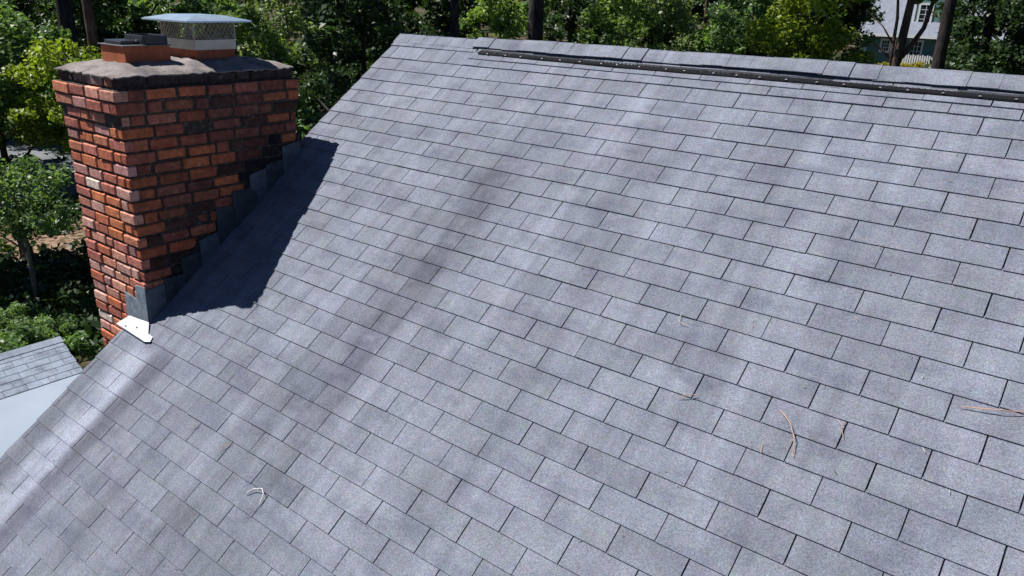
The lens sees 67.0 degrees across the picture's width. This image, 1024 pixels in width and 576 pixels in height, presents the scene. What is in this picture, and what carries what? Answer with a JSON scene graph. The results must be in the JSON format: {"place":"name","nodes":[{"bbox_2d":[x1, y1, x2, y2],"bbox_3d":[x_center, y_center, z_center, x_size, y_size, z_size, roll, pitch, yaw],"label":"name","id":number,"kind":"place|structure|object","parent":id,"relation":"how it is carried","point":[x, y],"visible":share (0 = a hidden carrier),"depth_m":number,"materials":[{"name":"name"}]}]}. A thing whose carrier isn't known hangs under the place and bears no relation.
{"place":"outdoors","nodes":[
{"label":"outdoors","id":0,"kind":"place"},
{"bbox_2d":[0,133,79,199],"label":"driveway","id":1,"kind":"structure","parent":0,"point":[14,149],"depth_m":36.57,"materials":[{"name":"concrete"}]},
{"bbox_2d":[0,0,858,368],"bbox_3d":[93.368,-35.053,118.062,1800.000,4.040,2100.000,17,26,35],"label":"ground","id":2,"kind":"structure","parent":0,"point":[50,242],"depth_m":26.78,"materials":[{"name":"green plant"}]},
{"bbox_2d":[0,194,36,262],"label":"leaning tree","id":3,"kind":"object","parent":2,"relation":"on","point":[21,244],"visible":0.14,"depth_m":23.64,"materials":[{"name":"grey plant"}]},
{"bbox_2d":[2,0,49,42],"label":"leafy tree","id":4,"kind":"object","parent":2,"relation":"on","point":[38,21],"visible":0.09,"depth_m":32.74,"materials":[{"name":"green plant"}]},
{"bbox_2d":[4,3,52,132],"bbox_3d":[-25.703,-12.025,40.213,6.955,9.530,5.924,9,22,18],"label":"leafy tree","id":5,"kind":"object","parent":2,"relation":"on","point":[39,26],"depth_m":39.56,"materials":[{"name":"green plant"}]},
{"bbox_2d":[0,0,72,255],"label":"leafy tree","id":6,"kind":"object","parent":2,"relation":"on","point":[13,25],"visible":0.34,"depth_m":21.93,"materials":[{"name":"green plant"}]},
{"bbox_2d":[0,301,77,347],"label":"bush","id":7,"kind":"object","parent":2,"relation":"on","point":[7,322],"visible":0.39,"depth_m":17.80,"materials":[{"name":"green plant"}]},
{"bbox_2d":[0,154,81,303],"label":"tree","id":8,"kind":"object","parent":2,"relation":"on","point":[26,222],"visible":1,"depth_m":19.10,"materials":[{"name":"green plant"}]},
{"bbox_2d":[0,336,82,457],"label":"outbuilding","id":9,"kind":"structure","parent":2,"relation":"on","point":[37,379],"depth_m":11.28,"materials":[{"name":"concrete"}]},
{"bbox_2d":[0,324,100,361],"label":"bush","id":10,"kind":"object","parent":2,"relation":"on","point":[25,335],"visible":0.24,"depth_m":16.23,"materials":[{"name":"green plant"}]},
{"bbox_2d":[0,37,101,151],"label":"leafy tree","id":11,"kind":"object","parent":2,"relation":"on","point":[42,50],"visible":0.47,"depth_m":20.69,"materials":[{"name":"green plant"}]},
{"bbox_2d":[55,0,79,64],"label":"oak tree","id":12,"kind":"object","parent":2,"relation":"on","point":[65,14],"visible":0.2,"depth_m":25.89,"materials":[{"name":"brown plant"}]},
{"bbox_2d":[0,0,171,100],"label":"leafy tree","id":13,"kind":"object","parent":2,"relation":"on","point":[151,28],"visible":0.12,"depth_m":30.39,"materials":[{"name":"green plant"}]},
{"bbox_2d":[81,0,100,59],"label":"pine tree","id":14,"kind":"object","parent":2,"relation":"on","point":[90,25],"visible":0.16,"depth_m":21.93,"materials":[{"name":"brown plant"}]},
{"bbox_2d":[41,0,214,58],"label":"leafy tree","id":15,"kind":"object","parent":2,"relation":"on","point":[102,17],"visible":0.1,"depth_m":31.00,"materials":[{"name":"green plant"}]},
{"bbox_2d":[76,0,240,28],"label":"leafy tree","id":16,"kind":"object","parent":2,"relation":"on","point":[149,6],"depth_m":40.05,"materials":[{"name":"green plant"}]},
{"bbox_2d":[0,82,334,354],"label":"ground cover","id":17,"kind":"object","parent":2,"relation":"on","point":[58,273],"visible":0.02,"depth_m":21.43,"materials":[{"name":"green plant"}]},
{"bbox_2d":[178,4,306,110],"bbox_3d":[-8.737,-5.080,25.337,5.528,7.916,5.416,16,25,34],"label":"leafy tree","id":18,"kind":"object","parent":2,"relation":"on","point":[270,40],"visible":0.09,"depth_m":24.04,"materials":[{"name":"green plant"}]},
{"bbox_2d":[223,0,360,121],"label":"leafy tree","id":19,"kind":"object","parent":2,"relation":"on","point":[291,17],"visible":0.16,"depth_m":31.22,"materials":[{"name":"green plant"}]},
{"bbox_2d":[296,108,326,138],"bbox_3d":[-5.833,-3.071,24.907,8.638,5.145,8.992,-11,24,-31],"label":"bush","id":20,"kind":"object","parent":2,"relation":"on","point":[306,116],"visible":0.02,"depth_m":24.14,"materials":[{"name":"green plant"}]},
{"bbox_2d":[277,0,400,117],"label":"leafy tree","id":21,"kind":"object","parent":2,"relation":"on","point":[317,71],"visible":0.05,"depth_m":37.30,"materials":[{"name":"green plant"}]},
{"bbox_2d":[288,0,409,139],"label":"leafy tree","id":22,"kind":"object","parent":2,"relation":"on","point":[355,21],"visible":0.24,"depth_m":24.44,"materials":[{"name":"green plant"}]},
{"bbox_2d":[348,0,489,88],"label":"leafy tree","id":23,"kind":"object","parent":2,"relation":"on","point":[409,13],"visible":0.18,"depth_m":35.27,"materials":[{"name":"green plant"}]},
{"bbox_2d":[449,0,458,36],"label":"oak tree","id":24,"kind":"object","parent":2,"relation":"on","point":[454,18],"visible":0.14,"depth_m":29.74,"materials":[{"name":"brown plant"}]},
{"bbox_2d":[125,0,872,50],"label":"woods","id":25,"kind":"object","parent":2,"relation":"on","point":[524,9],"visible":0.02,"depth_m":88.67,"materials":[{"name":"green plant"}]},
{"bbox_2d":[459,0,547,39],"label":"leafy tree","id":26,"kind":"object","parent":2,"relation":"on","point":[500,11],"visible":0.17,"depth_m":32.29,"materials":[{"name":"green plant"}]},
{"bbox_2d":[0,33,1023,575],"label":"house","id":27,"kind":"structure","parent":2,"relation":"on","point":[550,421],"depth_m":3.96,"materials":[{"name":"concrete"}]},
{"bbox_2d":[98,33,171,46],"bbox_3d":[-2.421,-1.592,4.960,0.330,0.062,0.320,17,26,35],"label":"flue damper","id":28,"kind":"object","parent":27,"relation":"on","point":[142,39],"visible":1,"depth_m":4.90,"materials":[{"name":"grey metal"}]},
{"bbox_2d":[141,13,251,49],"bbox_3d":[-2.171,-1.777,5.351,0.580,0.222,0.480,17,26,35],"label":"chimney cap","id":29,"kind":"object","parent":27,"relation":"on","point":[189,41],"visible":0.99,"depth_m":5.24,"materials":[{"name":"silver metal"}]},
{"bbox_2d":[245,488,263,503],"bbox_3d":[-1.289,1.030,3.892,0.129,0.052,0.053,17,26,35],"label":"twig","id":30,"kind":"object","parent":27,"relation":"on","point":[257,488],"visible":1,"depth_m":3.89,"materials":[{"name":"beige wood"}]},
{"bbox_2d":[780,410,794,456],"bbox_3d":[1.115,0.582,3.117,0.025,0.104,0.188,1,21,-2],"label":"pine needle","id":31,"kind":"object","parent":27,"relation":"on","point":[792,431],"visible":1,"depth_m":3.09,"materials":[{"name":"beige plant"}]},
{"bbox_2d":[961,406,1023,412],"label":"pine needle","id":32,"kind":"object","parent":27,"relation":"on","point":[993,409],"visible":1,"depth_m":2.88,"materials":[{"name":"beige plant"}]},
{"bbox_2d":[528,0,543,40],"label":"oak tree","id":33,"kind":"object","parent":2,"relation":"on","point":[535,19],"visible":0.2,"depth_m":31.35,"materials":[{"name":"brown plant"}]},
{"bbox_2d":[543,0,642,44],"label":"leafy tree","id":34,"kind":"object","parent":2,"relation":"on","point":[561,20],"visible":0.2,"depth_m":40.18,"materials":[{"name":"green plant"}]},
{"bbox_2d":[572,0,667,49],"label":"leafy tree","id":35,"kind":"object","parent":2,"relation":"on","point":[626,23],"visible":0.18,"depth_m":29.84,"materials":[{"name":"green plant"}]},
{"bbox_2d":[571,0,711,47],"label":"leafy tree","id":36,"kind":"object","parent":2,"relation":"on","point":[671,31],"visible":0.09,"depth_m":37.35,"materials":[{"name":"green plant"}]},
{"bbox_2d":[625,0,711,51],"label":"leafy tree","id":37,"kind":"object","parent":2,"relation":"on","point":[675,8],"visible":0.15,"depth_m":33.40,"materials":[{"name":"green plant"}]},
{"bbox_2d":[700,0,708,51],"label":"pine tree","id":38,"kind":"object","parent":2,"relation":"on","point":[705,12],"visible":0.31,"depth_m":33.72,"materials":[{"name":"brown plant"}]},
{"bbox_2d":[690,0,807,57],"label":"leafy tree","id":39,"kind":"object","parent":2,"relation":"on","point":[727,19],"visible":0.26,"depth_m":32.55,"materials":[{"name":"green plant"}]},
{"bbox_2d":[679,0,846,58],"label":"leafy tree","id":40,"kind":"object","parent":2,"relation":"on","point":[740,10],"visible":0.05,"depth_m":35.73,"materials":[{"name":"green plant"}]},
{"bbox_2d":[740,0,877,63],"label":"maple tree","id":41,"kind":"object","parent":2,"relation":"on","point":[823,41],"visible":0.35,"depth_m":29.44,"materials":[{"name":"green plant"}]},
{"bbox_2d":[756,0,876,60],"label":"leafy tree","id":42,"kind":"object","parent":2,"relation":"on","point":[856,16],"visible":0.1,"depth_m":41.07,"materials":[{"name":"green plant"}]},
{"bbox_2d":[812,0,885,60],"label":"leafy tree","id":43,"kind":"object","parent":2,"relation":"on","point":[872,35],"visible":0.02,"depth_m":46.24,"materials":[{"name":"green plant"}]},
{"bbox_2d":[842,0,938,65],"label":"forked tree","id":44,"kind":"object","parent":2,"relation":"on","point":[900,52],"visible":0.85,"depth_m":27.83,"materials":[{"name":"brown plant"}]},
{"bbox_2d":[900,62,907,66],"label":"bush","id":45,"kind":"object","parent":2,"relation":"on","point":[902,64],"visible":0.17,"depth_m":56.17,"materials":[{"name":"plant"}]},
{"bbox_2d":[902,54,932,64],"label":"picket fence","id":46,"kind":"object","parent":2,"relation":"on","point":[916,59],"visible":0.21,"depth_m":56.48,"materials":[{"name":"white paint"}]},
{"bbox_2d":[907,61,928,67],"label":"bush","id":47,"kind":"object","parent":2,"relation":"on","point":[919,64],"visible":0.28,"depth_m":55.42,"materials":[{"name":"yellow plant"}]},
{"bbox_2d":[858,0,1016,65],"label":"house","id":48,"kind":"structure","parent":2,"relation":"on","point":[925,44],"depth_m":57.48,"materials":[{"name":"white"}]},
{"bbox_2d":[879,38,890,52],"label":"window","id":49,"kind":"structure","parent":48,"relation":"in","point":[885,44],"depth_m":58.34,"materials":[{"name":"white paint"}]},
{"bbox_2d":[905,40,923,65],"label":"window","id":50,"kind":"structure","parent":48,"relation":"in","point":[917,49],"depth_m":57.13,"materials":[{"name":"white paint"}]},
{"bbox_2d":[916,3,934,22],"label":"window","id":51,"kind":"structure","parent":48,"relation":"in","point":[923,7],"depth_m":56.69,"materials":[{"name":"white paint"}]},
{"bbox_2d":[931,0,956,68],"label":"oak tree","id":52,"kind":"object","parent":2,"relation":"on","point":[942,42],"visible":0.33,"depth_m":30.06,"materials":[{"name":"brown plant"}]},
{"bbox_2d":[922,0,1023,74],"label":"leafy tree","id":53,"kind":"object","parent":2,"relation":"on","point":[1010,60],"visible":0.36,"depth_m":30.46,"materials":[{"name":"green plant"}]},
{"bbox_2d":[932,0,1023,73],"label":"leafy tree","id":54,"kind":"object","parent":2,"relation":"on","point":[963,12],"visible":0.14,"depth_m":34.33,"materials":[{"name":"green plant"}]},
{"bbox_2d":[977,0,996,69],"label":"oak tree","id":55,"kind":"object","parent":2,"relation":"on","point":[989,24],"visible":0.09,"depth_m":31.85,"materials":[{"name":"brown plant"}]},
{"bbox_2d":[25,87,988,556],"bbox_3d":[0.003,0.539,3.690,5.274,2.505,3.379,17,26,35],"label":"roof grit","id":56,"kind":"object","parent":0,"point":[753,319],"visible":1,"depth_m":3.83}
]}

